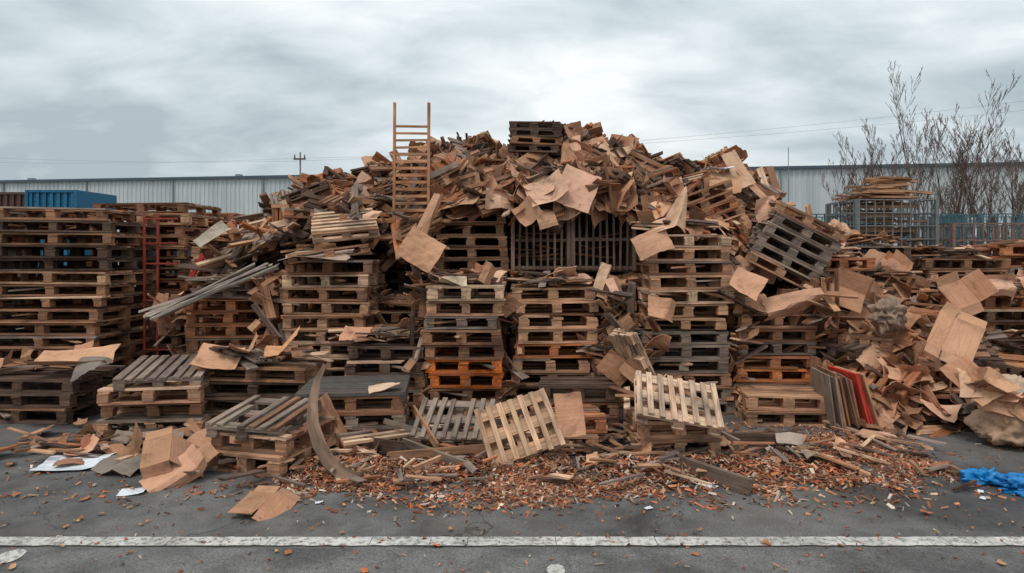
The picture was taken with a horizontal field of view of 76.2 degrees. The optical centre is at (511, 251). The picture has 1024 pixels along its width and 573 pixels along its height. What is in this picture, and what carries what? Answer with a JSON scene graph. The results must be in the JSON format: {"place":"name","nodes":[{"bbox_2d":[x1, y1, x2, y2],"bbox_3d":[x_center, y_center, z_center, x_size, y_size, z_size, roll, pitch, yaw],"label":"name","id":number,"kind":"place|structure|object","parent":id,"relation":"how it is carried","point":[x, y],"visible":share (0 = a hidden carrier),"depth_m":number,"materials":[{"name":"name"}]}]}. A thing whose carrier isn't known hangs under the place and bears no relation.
{"place":"outdoors","nodes":[
{"label":"outdoors","id":0,"kind":"place"},
{"bbox_2d":[334,421,410,455],"bbox_3d":[-1.194,1.584,5.595,0.613,0.144,0.413,0,0,-30],"label":"wooden pallet","id":1,"kind":"object","parent":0,"point":[350,440],"visible":0.61,"depth_m":5.47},
{"bbox_2d":[0,285,1023,547],"bbox_3d":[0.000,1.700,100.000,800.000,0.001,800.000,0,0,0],"label":"ground","id":2,"kind":"structure","parent":0,"point":[18,517],"depth_m":4.27,"materials":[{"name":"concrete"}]},
{"bbox_2d":[0,211,55,367],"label":"wooden pallet stack","id":3,"kind":"object","parent":2,"relation":"on","point":[13,277],"visible":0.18,"depth_m":8.06,"materials":[{"name":"brown wood"}]},
{"bbox_2d":[0,365,126,423],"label":"wooden pallet stack","id":4,"kind":"object","parent":2,"relation":"on","point":[67,401],"visible":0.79,"depth_m":6.55,"materials":[{"name":"brown wood"}]},
{"bbox_2d":[24,344,120,364],"bbox_3d":[-4.453,1.061,6.655,0.733,0.173,0.406,0,0,-12],"label":"cardboard sheet","id":5,"kind":"object","parent":4,"relation":"on","point":[62,357],"visible":0.9,"depth_m":6.73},
{"bbox_2d":[25,190,116,274],"bbox_3d":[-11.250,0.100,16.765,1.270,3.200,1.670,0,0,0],"label":"blue shipping container","id":6,"kind":"object","parent":2,"relation":"on","point":[63,198],"visible":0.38,"depth_m":16.00,"materials":[{"name":"metal"}]},
{"bbox_2d":[29,452,116,470],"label":"paper sheet","id":7,"kind":"object","parent":2,"relation":"on","point":[48,463],"visible":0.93,"depth_m":5.13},
{"bbox_2d":[18,214,135,342],"bbox_3d":[-6.401,0.587,9.451,1.444,2.242,1.423,0,0,0],"label":"wooden pallet stack","id":8,"kind":"object","parent":2,"relation":"on","point":[74,240],"visible":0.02,"depth_m":9.34,"materials":[{"name":"brown wood"}]},
{"bbox_2d":[0,206,161,388],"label":"wooden pallet stack","id":9,"kind":"object","parent":2,"relation":"on","point":[79,319],"visible":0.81,"depth_m":7.68,"materials":[{"name":"brown wood"}]},
{"bbox_2d":[91,454,141,476],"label":"cardboard sheet","id":10,"kind":"object","parent":2,"relation":"on","point":[129,467],"visible":0.73,"depth_m":4.98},
{"bbox_2d":[91,202,223,366],"bbox_3d":[-5.011,0.520,9.298,1.407,2.373,1.434,0,0,0],"label":"wooden pallet stack","id":11,"kind":"object","parent":2,"relation":"on","point":[180,226],"visible":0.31,"depth_m":8.84,"materials":[{"name":"brown wood"}]},
{"bbox_2d":[96,371,226,433],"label":"wooden pallet stack","id":12,"kind":"object","parent":2,"relation":"on","point":[149,406],"visible":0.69,"depth_m":6.09,"materials":[{"name":"brown wood"}]},
{"bbox_2d":[112,354,211,390],"bbox_3d":[-3.358,1.174,6.413,0.755,0.211,0.800,0,0,-12],"label":"wooden pallet","id":13,"kind":"object","parent":12,"relation":"on","point":[177,366],"visible":0.81,"depth_m":6.21,"materials":[{"name":"grey wood"}]},
{"bbox_2d":[140,427,203,478],"bbox_3d":[-2.584,1.540,4.984,0.422,0.293,0.518,0,0,-24],"label":"flattened cardboard box","id":14,"kind":"object","parent":2,"relation":"on","point":[160,446],"visible":0.86,"depth_m":4.88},
{"bbox_2d":[139,444,206,492],"bbox_3d":[-2.471,1.620,4.766,0.430,0.350,0.176,0,0,-40],"label":"cardboard sheet","id":15,"kind":"object","parent":2,"relation":"on","point":[191,457],"visible":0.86,"depth_m":4.77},
{"bbox_2d":[142,214,204,354],"bbox_3d":[-4.075,0.620,7.945,0.890,2.162,0.078,0,0,9],"label":"red metal rack","id":16,"kind":"object","parent":2,"relation":"on","point":[191,274],"visible":0.65,"depth_m":7.99,"materials":[{"name":"metal"}]},
{"bbox_2d":[182,296,299,356],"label":"wooden pallet stack","id":17,"kind":"object","parent":2,"relation":"on","point":[233,321],"visible":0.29,"depth_m":7.25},
{"bbox_2d":[195,359,331,421],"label":"wooden pallet stack","id":18,"kind":"object","parent":2,"relation":"on","point":[237,385],"visible":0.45,"depth_m":6.37,"materials":[{"name":"brown wood"}]},
{"bbox_2d":[190,343,245,369],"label":"cardboard sheet","id":19,"kind":"object","parent":18,"relation":"on","point":[206,357],"visible":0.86,"depth_m":6.31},
{"bbox_2d":[227,485,300,521],"bbox_3d":[-1.623,1.680,4.300,0.319,0.134,0.388,0,0,8],"label":"flattened cardboard box","id":20,"kind":"object","parent":2,"relation":"on","point":[269,502],"visible":0.94,"depth_m":4.29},
{"bbox_2d":[207,416,335,476],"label":"wooden pallet stack","id":21,"kind":"object","parent":2,"relation":"on","point":[296,444],"visible":0.62,"depth_m":5.04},
{"bbox_2d":[205,395,321,440],"bbox_3d":[-2.001,1.346,5.312,0.645,0.204,0.666,0,0,14],"label":"wooden pallet","id":22,"kind":"object","parent":21,"relation":"on","point":[291,413],"visible":0.92,"depth_m":5.20,"materials":[{"name":"brown wood"}]},
{"bbox_2d":[303,392,346,446],"bbox_3d":[-1.600,1.435,5.510,0.455,0.476,0.194,0,0,0],"label":"cardboard sheet","id":23,"kind":"object","parent":21,"relation":"on","point":[328,408],"visible":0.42,"depth_m":5.55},
{"bbox_2d":[268,238,371,321],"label":"wooden pallet stack","id":24,"kind":"object","parent":2,"relation":"on","point":[352,265],"visible":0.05,"depth_m":8.23,"materials":[{"name":"brown wood"}]},
{"bbox_2d":[277,259,388,377],"bbox_3d":[-2.012,0.898,7.469,1.020,1.611,1.126,0,0,0],"label":"wooden pallet stack","id":25,"kind":"object","parent":2,"relation":"on","point":[332,311],"visible":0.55,"depth_m":7.05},
{"bbox_2d":[311,208,379,243],"bbox_3d":[-1.914,-0.301,7.476,0.757,0.437,0.584,0,0,-16],"label":"wooden pallet","id":26,"kind":"object","parent":25,"relation":"on","point":[321,226],"visible":0.84,"depth_m":7.32,"materials":[{"name":"brown wood"}]},
{"bbox_2d":[307,364,362,486],"bbox_3d":[-1.383,1.305,4.957,0.231,0.794,0.747,0,0,-37],"label":"warped board","id":27,"kind":"object","parent":2,"relation":"on","point":[326,457],"visible":0.94,"depth_m":4.96,"materials":[{"name":"brown wood"}]},
{"bbox_2d":[294,374,410,447],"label":"plastic topped pallet stack","id":28,"kind":"object","parent":2,"relation":"on","point":[355,403],"visible":0.59,"depth_m":5.76,"materials":[{"name":"plastic"}]},
{"bbox_2d":[344,340,428,419],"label":"wooden pallet stack","id":29,"kind":"object","parent":2,"relation":"on","point":[387,358],"visible":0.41,"depth_m":6.62,"materials":[{"name":"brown wood"}]},
{"bbox_2d":[365,306,429,380],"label":"wooden pallet stack","id":30,"kind":"object","parent":2,"relation":"on","point":[396,316],"visible":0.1,"depth_m":7.40,"materials":[{"name":"brown wood"}]},
{"bbox_2d":[378,268,427,384],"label":"wooden pallet stack","id":31,"kind":"object","parent":2,"relation":"on","point":[401,279],"visible":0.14,"depth_m":8.18,"materials":[{"name":"brown wood"}]},
{"bbox_2d":[420,281,508,418],"bbox_3d":[-0.477,1.025,7.126,0.898,1.355,1.200,0,0,0],"label":"wooden pallet stack","id":32,"kind":"object","parent":2,"relation":"on","point":[468,338],"visible":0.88,"depth_m":6.63,"materials":[{"name":"brown wood"}]},
{"bbox_2d":[434,212,510,366],"bbox_3d":[-0.493,0.615,8.293,0.968,2.181,1.305,0,0,0],"label":"wooden pallet stack","id":33,"kind":"object","parent":2,"relation":"on","point":[471,235],"visible":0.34,"depth_m":7.83,"materials":[{"name":"brown wood"}]},
{"bbox_2d":[0,415,976,490],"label":"broken slat litter","id":34,"kind":"object","parent":2,"relation":"on","point":[86,444],"visible":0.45,"depth_m":5.32,"materials":[{"name":"wood"}]},
{"bbox_2d":[387,444,484,459],"bbox_3d":[-0.593,1.589,5.178,0.783,0.084,0.028,0,0,-10],"label":"broken plank","id":35,"kind":"object","parent":34,"relation":"on","point":[453,450],"visible":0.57,"depth_m":5.16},
{"bbox_2d":[409,397,495,445],"bbox_3d":[-0.503,1.490,5.691,0.666,0.317,0.572,0,0,6],"label":"wooden pallet","id":36,"kind":"object","parent":34,"relation":"on","point":[454,419],"visible":0.75,"depth_m":5.66,"materials":[{"name":"grey wood"}]},
{"bbox_2d":[176,122,834,293],"bbox_3d":[0.157,0.102,9.411,8.229,3.691,4.236,0,0,0],"label":"scrap wood pile","id":37,"kind":"object","parent":2,"relation":"on","point":[250,242],"visible":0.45,"depth_m":7.92,"materials":[{"name":"wood"}]},
{"bbox_2d":[392,102,429,222],"bbox_3d":[-1.187,-1.050,7.720,0.437,1.424,0.094,0,0,0],"label":"wooden ladder","id":38,"kind":"object","parent":37,"relation":"on","point":[395,175],"visible":0.94,"depth_m":7.70,"materials":[{"name":"brown wood"}]},
{"bbox_2d":[507,120,573,156],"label":"wooden pallet stack","id":39,"kind":"object","parent":37,"relation":"on","point":[533,136],"visible":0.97,"depth_m":8.22,"materials":[{"name":"brown wood"}]},
{"bbox_2d":[262,134,830,288],"bbox_3d":[0.289,-0.543,8.310,6.803,2.042,2.165,0,0,0],"label":"cardboard pile","id":40,"kind":"object","parent":37,"relation":"on","point":[366,181],"visible":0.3,"depth_m":7.81,"materials":[{"name":"cardboard"}]},
{"bbox_2d":[511,195,542,226],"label":"cardboard sheet","id":41,"kind":"object","parent":40,"relation":"on","point":[527,215],"visible":1,"depth_m":7.34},
{"bbox_2d":[523,168,568,206],"bbox_3d":[0.380,-0.719,7.384,0.518,0.460,0.258,0,0,0],"label":"cardboard sheet","id":42,"kind":"object","parent":40,"relation":"on","point":[540,188],"visible":0.98,"depth_m":7.42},
{"bbox_2d":[551,164,601,212],"bbox_3d":[0.736,-0.716,7.410,0.597,0.589,0.248,0,0,0],"label":"cardboard sheet","id":43,"kind":"object","parent":40,"relation":"on","point":[577,194],"visible":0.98,"depth_m":7.39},
{"bbox_2d":[147,211,864,416],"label":"scrap board litter","id":44,"kind":"object","parent":2,"relation":"on","point":[267,296],"visible":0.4,"depth_m":6.89,"materials":[{"name":"brown wood"}]},
{"bbox_2d":[138,262,279,320],"bbox_3d":[-3.241,0.429,7.048,1.407,0.619,0.353,0,0,-16],"label":"long plank bundle","id":45,"kind":"object","parent":44,"relation":"on","point":[165,309],"visible":1,"depth_m":7.00,"materials":[{"name":"grey wood"}]},
{"bbox_2d":[395,225,445,272],"bbox_3d":[-0.973,-0.024,6.991,0.535,0.514,0.143,0,0,0],"label":"cardboard sheet","id":46,"kind":"object","parent":44,"relation":"on","point":[419,249],"visible":0.98,"depth_m":6.97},
{"bbox_2d":[648,295,675,322],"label":"cardboard sheet","id":47,"kind":"object","parent":44,"relation":"on","point":[662,308],"visible":1,"depth_m":6.66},
{"bbox_2d":[729,267,768,300],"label":"cardboard sheet","id":48,"kind":"object","parent":44,"relation":"on","point":[751,285],"visible":1,"depth_m":6.71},
{"bbox_2d":[0,414,1023,572],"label":"wood chip debris","id":49,"kind":"object","parent":2,"relation":"on","point":[494,485],"visible":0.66,"depth_m":4.79,"materials":[{"name":"wood"}]},
{"bbox_2d":[0,536,1023,545],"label":"road line","id":50,"kind":"object","parent":2,"relation":"on","point":[580,541],"visible":1,"depth_m":3.81,"materials":[{"name":"white paint"}]},
{"bbox_2d":[474,388,565,465],"bbox_3d":[0.054,1.434,5.253,0.714,0.619,0.402,0,0,-7],"label":"wooden pallet","id":51,"kind":"object","parent":2,"relation":"on","point":[519,428],"visible":0.9,"depth_m":5.22,"materials":[{"name":"brown wood"}]},
{"bbox_2d":[553,391,585,436],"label":"cardboard sheet","id":52,"kind":"object","parent":51,"relation":"on","point":[570,414],"visible":1,"depth_m":5.20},
{"bbox_2d":[509,270,576,379],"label":"wooden pallet stack","id":53,"kind":"object","parent":2,"relation":"on","point":[541,291],"visible":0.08,"depth_m":8.08,"materials":[{"name":"brown wood"}]},
{"bbox_2d":[507,219,570,269],"bbox_3d":[0.326,-0.130,8.070,0.791,0.722,0.747,0,0,0],"label":"slatted crate","id":54,"kind":"object","parent":53,"relation":"on","point":[534,248],"visible":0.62,"depth_m":7.92,"materials":[{"name":"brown wood"}]},
{"bbox_2d":[508,283,598,413],"bbox_3d":[0.431,1.041,7.295,0.959,1.329,1.091,0,0,0],"label":"wooden pallet stack","id":55,"kind":"object","parent":2,"relation":"on","point":[549,348],"visible":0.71,"depth_m":6.84,"materials":[{"name":"brown wood"}]},
{"bbox_2d":[524,418,599,452],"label":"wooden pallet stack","id":56,"kind":"object","parent":2,"relation":"on","point":[588,438],"visible":0.14,"depth_m":5.50,"materials":[{"name":"brown wood"}]},
{"bbox_2d":[529,404,607,434],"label":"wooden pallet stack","id":57,"kind":"object","parent":56,"relation":"on","point":[594,416],"visible":0.43,"depth_m":5.63,"materials":[{"name":"brown wood"}]},
{"bbox_2d":[539,376,620,432],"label":"wooden pallet stack","id":58,"kind":"object","parent":2,"relation":"on","point":[597,393],"visible":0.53,"depth_m":6.20,"materials":[{"name":"brown wood"}]},
{"bbox_2d":[596,349,626,386],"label":"cardboard sheet","id":59,"kind":"object","parent":58,"relation":"on","point":[610,364],"visible":0.79,"depth_m":6.30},
{"bbox_2d":[575,270,631,318],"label":"wooden pallet stack","id":60,"kind":"object","parent":2,"relation":"on","point":[591,273],"visible":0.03,"depth_m":7.99,"materials":[{"name":"brown wood"}]},
{"bbox_2d":[571,211,635,270],"bbox_3d":[1.072,-0.140,8.050,0.844,0.743,0.747,0,0,0],"label":"slatted crate","id":61,"kind":"object","parent":60,"relation":"on","point":[607,241],"visible":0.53,"depth_m":7.90,"materials":[{"name":"grey wood"}]},
{"bbox_2d":[623,406,721,454],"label":"wooden pallet stack","id":62,"kind":"object","parent":2,"relation":"on","point":[656,432],"visible":0.62,"depth_m":5.46,"materials":[{"name":"brown wood"}]},
{"bbox_2d":[0,183,1023,408],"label":"scrap board litter","id":63,"kind":"object","parent":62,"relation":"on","point":[252,355],"visible":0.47,"depth_m":7.06,"materials":[{"name":"brown wood"}]},
{"bbox_2d":[608,328,655,387],"bbox_3d":[1.185,1.053,6.321,0.392,0.608,0.355,0,0,-25],"label":"wooden pallet","id":64,"kind":"object","parent":63,"relation":"on","point":[624,342],"visible":0.56,"depth_m":6.23,"materials":[{"name":"brown wood"}]},
{"bbox_2d":[634,370,723,436],"bbox_3d":[1.364,1.254,5.417,0.728,0.458,0.512,0,0,4],"label":"wooden pallet","id":65,"kind":"object","parent":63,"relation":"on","point":[678,416],"visible":1,"depth_m":5.37,"materials":[{"name":"brown wood"}]},
{"bbox_2d":[634,250,710,327],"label":"wooden pallet stack","id":66,"kind":"object","parent":2,"relation":"on","point":[663,265],"visible":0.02,"depth_m":8.38,"materials":[{"name":"brown wood"}]},
{"bbox_2d":[667,179,744,233],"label":"wooden pallet stack","id":67,"kind":"object","parent":66,"relation":"on","point":[729,201],"visible":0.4,"depth_m":7.61,"materials":[{"name":"brown wood"}]},
{"bbox_2d":[633,322,735,414],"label":"wooden pallet stack","id":68,"kind":"object","parent":2,"relation":"on","point":[690,354],"visible":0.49,"depth_m":6.80,"materials":[{"name":"brown wood"}]},
{"bbox_2d":[635,234,734,329],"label":"wooden pallet stack","id":69,"kind":"object","parent":68,"relation":"on","point":[680,283],"visible":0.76,"depth_m":6.84,"materials":[{"name":"brown wood"}]},
{"bbox_2d":[630,227,674,260],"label":"cardboard sheet","id":70,"kind":"object","parent":69,"relation":"on","point":[649,243],"visible":1,"depth_m":6.74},
{"bbox_2d":[651,186,686,233],"bbox_3d":[1.675,-0.439,6.935,0.359,0.522,0.292,0,0,0],"label":"cardboard sheet","id":71,"kind":"object","parent":69,"relation":"on","point":[676,215],"visible":0.93,"depth_m":6.91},
{"bbox_2d":[675,453,754,495],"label":"timber beam","id":72,"kind":"structure","parent":2,"relation":"on","point":[736,482],"depth_m":4.72,"materials":[{"name":"brown wood"}]},
{"bbox_2d":[711,307,817,398],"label":"wooden pallet stack","id":73,"kind":"object","parent":2,"relation":"on","point":[770,365],"visible":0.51,"depth_m":6.99,"materials":[{"name":"brown wood"}]},
{"bbox_2d":[762,288,823,320],"bbox_3d":[2.977,0.558,6.838,0.721,0.354,0.304,0,0,-29],"label":"cardboard sheet","id":74,"kind":"object","parent":73,"relation":"on","point":[787,304],"visible":0.95,"depth_m":6.78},
{"bbox_2d":[733,384,828,426],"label":"wooden pallet stack","id":75,"kind":"object","parent":2,"relation":"on","point":[785,404],"visible":0.84,"depth_m":6.40,"materials":[{"name":"brown wood"}]},
{"bbox_2d":[769,258,875,376],"bbox_3d":[3.778,0.889,8.071,0.913,1.633,1.117,0,0,-5],"label":"wooden pallet stack","id":76,"kind":"object","parent":2,"relation":"on","point":[868,265],"visible":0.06,"depth_m":7.63,"materials":[{"name":"brown wood"}]},
{"bbox_2d":[735,199,844,288],"bbox_3d":[3.157,-0.094,7.602,1.051,1.096,1.002,0,0,6],"label":"wooden pallet stack","id":77,"kind":"object","parent":76,"relation":"on","point":[798,227],"visible":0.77,"depth_m":7.19,"materials":[{"name":"grey wood"}]},
{"bbox_2d":[811,365,880,431],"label":"leaning board stack","id":78,"kind":"object","parent":2,"relation":"on","point":[845,394],"visible":0.9,"depth_m":6.14,"materials":[{"name":"brown wood"}]},
{"bbox_2d":[825,199,938,285],"bbox_3d":[5.600,0.471,9.950,1.200,2.458,0.950,0,0,0],"label":"wire cage","id":79,"kind":"object","parent":2,"relation":"on","point":[856,215],"visible":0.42,"depth_m":9.50,"materials":[{"name":"paint"}]},
{"bbox_2d":[832,176,933,237],"bbox_3d":[5.536,-0.643,9.901,1.326,0.921,0.870,0,0,0],"label":"stacked timber","id":80,"kind":"object","parent":79,"relation":"on","point":[884,187],"visible":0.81,"depth_m":9.71,"materials":[{"name":"brown wood"}]},
{"bbox_2d":[833,108,953,228],"bbox_3d":[14.191,-1.716,24.533,4.065,6.863,2.199,0,0,36],"label":"bare tree","id":81,"kind":"object","parent":2,"relation":"on","point":[919,183],"visible":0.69,"depth_m":24.14,"materials":[{"name":"brown plant"}]},
{"bbox_2d":[772,250,1023,437],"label":"scrap wood pile","id":82,"kind":"object","parent":2,"relation":"on","point":[1000,360],"visible":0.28,"depth_m":6.62,"materials":[{"name":"wood"}]},
{"bbox_2d":[817,249,1022,429],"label":"cardboard pile","id":83,"kind":"object","parent":82,"relation":"on","point":[926,385],"visible":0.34,"depth_m":6.56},
{"bbox_2d":[820,267,874,313],"bbox_3d":[3.648,0.417,7.132,0.595,0.491,0.321,0,0,22],"label":"flattened cardboard box","id":84,"kind":"object","parent":83,"relation":"on","point":[852,282],"visible":0.69,"depth_m":7.12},
{"bbox_2d":[866,295,907,335],"bbox_3d":[3.853,0.659,6.711,0.378,0.412,0.321,0,0,34],"label":"crumpled plastic bundle","id":85,"kind":"object","parent":83,"relation":"on","point":[888,314],"visible":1,"depth_m":6.63,"materials":[{"name":"plastic"}]},
{"bbox_2d":[924,302,986,362],"bbox_3d":[4.267,0.811,6.277,0.616,0.639,0.300,0,0,-31],"label":"flattened cardboard box","id":86,"kind":"object","parent":83,"relation":"on","point":[952,337],"visible":0.88,"depth_m":6.29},
{"bbox_2d":[935,269,998,314],"bbox_3d":[4.803,0.446,6.937,0.550,0.525,0.266,0,0,0],"label":"flattened cardboard box","id":87,"kind":"object","parent":83,"relation":"on","point":[969,293],"visible":0.9,"depth_m":6.93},
{"bbox_2d":[861,214,966,265],"bbox_3d":[6.700,0.546,11.050,1.350,2.308,0.950,0,0,0],"label":"wire cage","id":88,"kind":"object","parent":2,"relation":"on","point":[963,218],"visible":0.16,"depth_m":10.60,"materials":[{"name":"paint"}]},
{"bbox_2d":[884,61,1020,224],"bbox_3d":[15.252,-2.515,23.210,3.784,8.462,4.428,0,0,24],"label":"bare tree","id":89,"kind":"object","parent":2,"relation":"on","point":[947,168],"visible":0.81,"depth_m":22.94,"materials":[{"name":"brown plant"}]},
{"bbox_2d":[900,101,1015,243],"bbox_3d":[16.645,-2.018,24.289,3.601,7.466,2.886,0,0,19],"label":"bare tree","id":90,"kind":"object","parent":2,"relation":"on","point":[959,177],"visible":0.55,"depth_m":24.11,"materials":[{"name":"brown plant"}]},
{"bbox_2d":[912,258,1009,290],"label":"wooden pallet stack","id":91,"kind":"object","parent":2,"relation":"on","point":[929,270],"visible":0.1,"depth_m":8.54,"materials":[{"name":"brown wood"}]},
{"bbox_2d":[912,223,1023,274],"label":"wire cage","id":92,"kind":"object","parent":2,"relation":"on","point":[995,234],"visible":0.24,"depth_m":9.59,"materials":[{"name":"paint"}]},
{"bbox_2d":[941,125,1010,255],"bbox_3d":[17.123,-1.456,23.983,2.347,6.336,2.111,0,0,0],"label":"bare tree","id":93,"kind":"object","parent":2,"relation":"on","point":[990,203],"visible":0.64,"depth_m":23.81,"materials":[{"name":"brown plant"}]},
{"bbox_2d":[930,291,1023,338],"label":"wooden pallet stack","id":94,"kind":"object","parent":2,"relation":"on","point":[992,306],"visible":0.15,"depth_m":7.38,"materials":[{"name":"brown wood"}]},
{"bbox_2d":[959,467,999,485],"bbox_3d":[3.465,1.640,4.800,0.379,0.118,0.172,0,0,0],"label":"blue tarp","id":95,"kind":"object","parent":2,"relation":"on","point":[978,475],"visible":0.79,"depth_m":4.76,"materials":[{"name":"plastic"}]},
{"bbox_2d":[944,213,1023,263],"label":"wire cage","id":96,"kind":"object","parent":2,"relation":"on","point":[1019,219],"visible":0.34,"depth_m":10.76,"materials":[{"name":"paint"}]},
{"bbox_2d":[948,127,1023,239],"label":"bare tree","id":97,"kind":"object","parent":2,"relation":"on","point":[1015,179],"visible":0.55,"depth_m":24.13,"materials":[{"name":"brown plant"}]},
{"bbox_2d":[958,245,1023,325],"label":"wooden pallet stack","id":98,"kind":"object","parent":2,"relation":"on","point":[1014,255],"visible":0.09,"depth_m":8.88,"materials":[{"name":"brown wood"}]},
{"bbox_2d":[963,409,1023,446],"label":"crumpled paper sack","id":99,"kind":"object","parent":2,"relation":"on","point":[993,428],"visible":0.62,"depth_m":5.62,"materials":[{"name":"paper"}]},
{"bbox_2d":[977,386,1023,417],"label":"crumpled paper sack","id":100,"kind":"object","parent":99,"relation":"on","point":[997,406],"visible":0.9,"depth_m":5.54,"materials":[{"name":"cardboard"}]},
{"bbox_2d":[996,391,1023,401],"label":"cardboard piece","id":101,"kind":"object","parent":100,"relation":"on","point":[1018,394],"visible":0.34,"depth_m":5.53,"materials":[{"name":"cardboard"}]},
{"bbox_2d":[972,377,1020,406],"bbox_3d":[4.132,1.203,5.668,0.356,0.234,0.316,0,0,-9],"label":"crumpled paper sack","id":102,"kind":"object","parent":101,"relation":"on","point":[1007,386],"visible":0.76,"depth_m":5.57,"materials":[{"name":"cardboard"}]},
{"bbox_2d":[954,367,1012,390],"bbox_3d":[4.095,1.104,5.658,0.347,0.162,0.290,0,0,-12],"label":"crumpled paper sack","id":103,"kind":"object","parent":102,"relation":"on","point":[992,373],"visible":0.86,"depth_m":5.66,"materials":[{"name":"paper"}]},
{"bbox_2d":[939,356,987,403],"bbox_3d":[3.987,1.125,5.700,0.223,0.391,0.390,0,0,-22],"label":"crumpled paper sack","id":104,"kind":"object","parent":103,"relation":"on","point":[974,371],"visible":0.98,"depth_m":5.76,"materials":[{"name":"cardboard"}]},
{"bbox_2d":[985,472,1023,496],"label":"blue tarp","id":105,"kind":"object","parent":2,"relation":"on","point":[1011,483],"visible":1,"depth_m":4.60,"materials":[{"name":"plastic"}]},
{"bbox_2d":[0,548,1023,572],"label":"road","id":106,"kind":"structure","parent":0,"point":[490,560],"depth_m":3.58,"materials":[{"name":"asphalt"}]},
{"bbox_2d":[8,487,1015,572],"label":"debris","id":107,"kind":"object","parent":106,"relation":"on","point":[288,551],"visible":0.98,"depth_m":3.97,"materials":[{"name":"brown plant"}]},
{"bbox_2d":[0,160,1023,264],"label":"warehouse","id":108,"kind":"structure","parent":0,"point":[239,193],"depth_m":46.44,"materials":[{"name":"grey"}]},
{"bbox_2d":[0,0,1023,179],"label":"sky","id":109,"kind":"structure","parent":0,"point":[181,85],"materials":[{"name":"grey"}]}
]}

